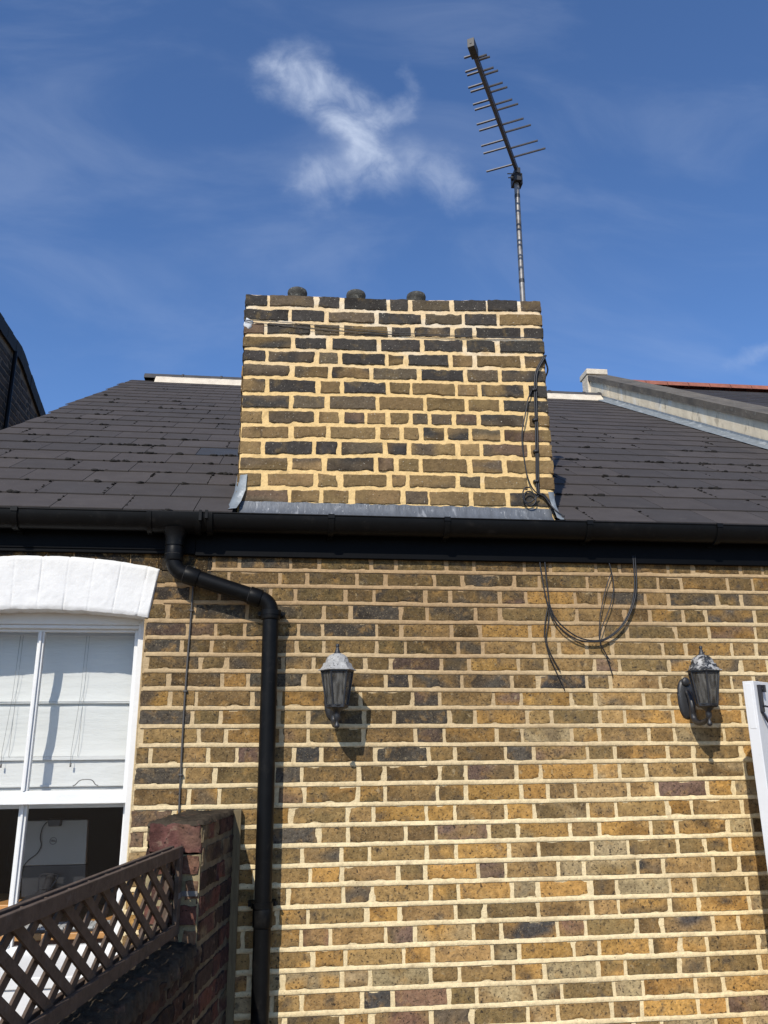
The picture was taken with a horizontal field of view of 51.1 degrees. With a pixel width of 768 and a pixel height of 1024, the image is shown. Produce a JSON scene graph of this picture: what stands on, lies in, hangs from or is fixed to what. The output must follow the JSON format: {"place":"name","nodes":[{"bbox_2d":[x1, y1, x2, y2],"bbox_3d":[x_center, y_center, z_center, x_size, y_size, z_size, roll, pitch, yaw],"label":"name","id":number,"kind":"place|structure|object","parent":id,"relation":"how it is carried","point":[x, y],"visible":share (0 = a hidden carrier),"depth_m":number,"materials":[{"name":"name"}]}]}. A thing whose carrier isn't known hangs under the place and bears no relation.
{"place":"outdoors","nodes":[
{"label":"outdoors","id":0,"kind":"place"},
{"bbox_2d":[0,313,45,429],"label":"neighbour house","id":1,"kind":"structure","parent":0,"point":[20,401],"depth_m":8.63,"materials":[{"name":"black tile"}]},
{"bbox_2d":[0,0,767,413],"label":"sky","id":2,"kind":"structure","parent":0,"point":[165,164],"materials":[{"name":"blue"}]},
{"bbox_2d":[636,380,767,406],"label":"neighbour house","id":3,"kind":"structure","parent":0,"point":[755,394],"depth_m":11.52,"materials":[{"name":"grey tile"}]},
{"label":"ground","id":4,"kind":"structure","parent":0,"visible":0},
{"bbox_2d":[57,809,234,1023],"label":"garden wall","id":5,"kind":"structure","parent":4,"relation":"on","point":[180,977],"depth_m":2.77,"materials":[{"name":"red brick"}]},
{"bbox_2d":[0,846,197,1023],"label":"wooden trellis","id":6,"kind":"object","parent":5,"relation":"on","point":[56,1007],"visible":1,"depth_m":2.03,"materials":[{"name":"wood"}]},
{"bbox_2d":[225,809,241,1023],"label":"timber batten","id":7,"kind":"object","parent":5,"relation":"attached to","point":[232,942],"visible":1,"depth_m":3.16,"materials":[{"name":"brown wood"}]},
{"bbox_2d":[0,286,767,1023],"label":"brick house","id":8,"kind":"structure","parent":4,"relation":"on","point":[468,810],"depth_m":3.55,"materials":[{"name":"brown brick"}]},
{"bbox_2d":[0,893,113,945],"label":"desk","id":9,"kind":"object","parent":8,"relation":"on","point":[4,902],"visible":0.03,"depth_m":3.55,"materials":[{"name":"orange wood"}]},
{"bbox_2d":[19,819,88,901],"bbox_3d":[-1.482,1.550,3.560,0.302,0.334,0.215,1,-17,-7],"label":"computer monitor","id":10,"kind":"object","parent":9,"relation":"on","point":[59,859],"visible":0.83,"depth_m":3.63,"materials":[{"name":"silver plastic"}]},
{"bbox_2d":[22,818,64,870],"bbox_3d":[-1.550,1.558,3.622,0.171,0.325,0.054,1,-17,-7],"label":"desk lamp","id":11,"kind":"object","parent":10,"relation":"attached to","point":[55,822],"visible":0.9,"depth_m":3.64,"materials":[{"name":"black plastic"}]},
{"bbox_2d":[24,920,110,932],"bbox_3d":[-1.379,1.803,3.495,0.410,0.018,0.140,1,-17,-7],"label":"keyboard","id":12,"kind":"object","parent":9,"relation":"on","point":[61,925],"visible":0.3,"depth_m":3.45,"materials":[{"name":"white plastic"}]},
{"bbox_2d":[0,632,134,808],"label":"roman blind","id":13,"kind":"object","parent":8,"relation":"hanging from","point":[83,714],"visible":0.78,"depth_m":3.59,"materials":[{"name":"white fabric"}]},
{"bbox_2d":[0,613,144,1019],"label":"window","id":14,"kind":"structure","parent":8,"relation":"in","point":[40,623],"depth_m":3.40,"materials":[{"name":"white paint"}]},
{"bbox_2d":[178,567,194,812],"bbox_3d":[-0.840,0.747,3.414,0.024,1.050,0.012,1,-17,-7],"label":"wall cable","id":15,"kind":"object","parent":8,"relation":"attached to","point":[191,610],"depth_m":3.40,"materials":[{"name":"black plastic"}]},
{"bbox_2d":[318,643,355,728],"bbox_3d":[-0.200,0.733,3.374,0.160,0.345,0.251,1,-17,-7],"label":"wall lantern","id":16,"kind":"object","parent":8,"relation":"attached to","point":[337,670],"depth_m":3.29,"materials":[{"name":"black paint"}]},
{"bbox_2d":[244,319,542,338],"bbox_3d":[0.063,-0.904,4.010,1.500,0.042,0.005,1,-17,-7],"label":"tie wire","id":17,"kind":"object","parent":8,"relation":"attached to","point":[393,332],"visible":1,"depth_m":4.00,"materials":[{"name":"grey metal"}]},
{"bbox_2d":[464,37,545,301],"bbox_3d":[0.640,-1.625,4.001,0.335,0.924,0.972,-5,-17,14],"label":"tv aerial","id":18,"kind":"object","parent":8,"relation":"attached to","point":[516,180],"visible":1,"depth_m":4.25,"materials":[{"name":"metal"}]},
{"bbox_2d":[521,390,564,516],"bbox_3d":[0.752,-0.291,3.886,0.192,0.674,0.042,-3,-17,8],"label":"loose cable","id":19,"kind":"object","parent":8,"relation":"hanging from","point":[524,500],"visible":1,"depth_m":3.84,"materials":[{"name":"black plastic"}]},
{"bbox_2d":[531,355,555,514],"bbox_3d":[0.784,-0.388,3.951,0.140,0.844,0.066,11,-20,-33],"label":"aerial cable","id":20,"kind":"object","parent":8,"relation":"attached to","point":[535,420],"visible":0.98,"depth_m":3.94,"materials":[{"name":"black plastic"}]},
{"bbox_2d":[544,606,564,690],"bbox_3d":[0.769,0.612,3.646,0.085,0.390,0.007,3,-17,-13],"label":"wall cable","id":21,"kind":"object","parent":8,"relation":"attached to","point":[548,647],"depth_m":3.64,"materials":[{"name":"black plastic"}]},
{"bbox_2d":[539,555,636,642],"bbox_3d":[0.959,0.396,3.721,0.474,0.417,0.015,1,-17,-6],"label":"wall cable","id":22,"kind":"object","parent":8,"relation":"attached to","point":[624,621],"depth_m":3.70,"materials":[{"name":"black plastic"}]},
{"bbox_2d":[599,563,613,675],"bbox_3d":[1.026,0.481,3.708,0.098,0.539,0.021,2,-17,-10],"label":"wall cable","id":23,"kind":"object","parent":8,"relation":"attached to","point":[606,616],"depth_m":3.70,"materials":[{"name":"black plastic"}]},
{"bbox_2d":[580,369,767,448],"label":"parapet wall","id":24,"kind":"structure","parent":8,"relation":"on","point":[744,422],"depth_m":7.97,"materials":[{"name":"concrete"}]},
{"bbox_2d":[677,646,721,725],"bbox_3d":[1.395,0.771,3.555,0.157,0.345,0.256,1,-17,-7],"label":"wall lantern","id":25,"kind":"object","parent":8,"relation":"attached to","point":[701,690],"depth_m":3.49,"materials":[{"name":"black paint"}]},
{"bbox_2d":[742,681,767,870],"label":"door leaf","id":26,"kind":"structure","parent":8,"relation":"in","point":[755,692],"depth_m":3.26,"materials":[{"name":"white paint"}]}
]}

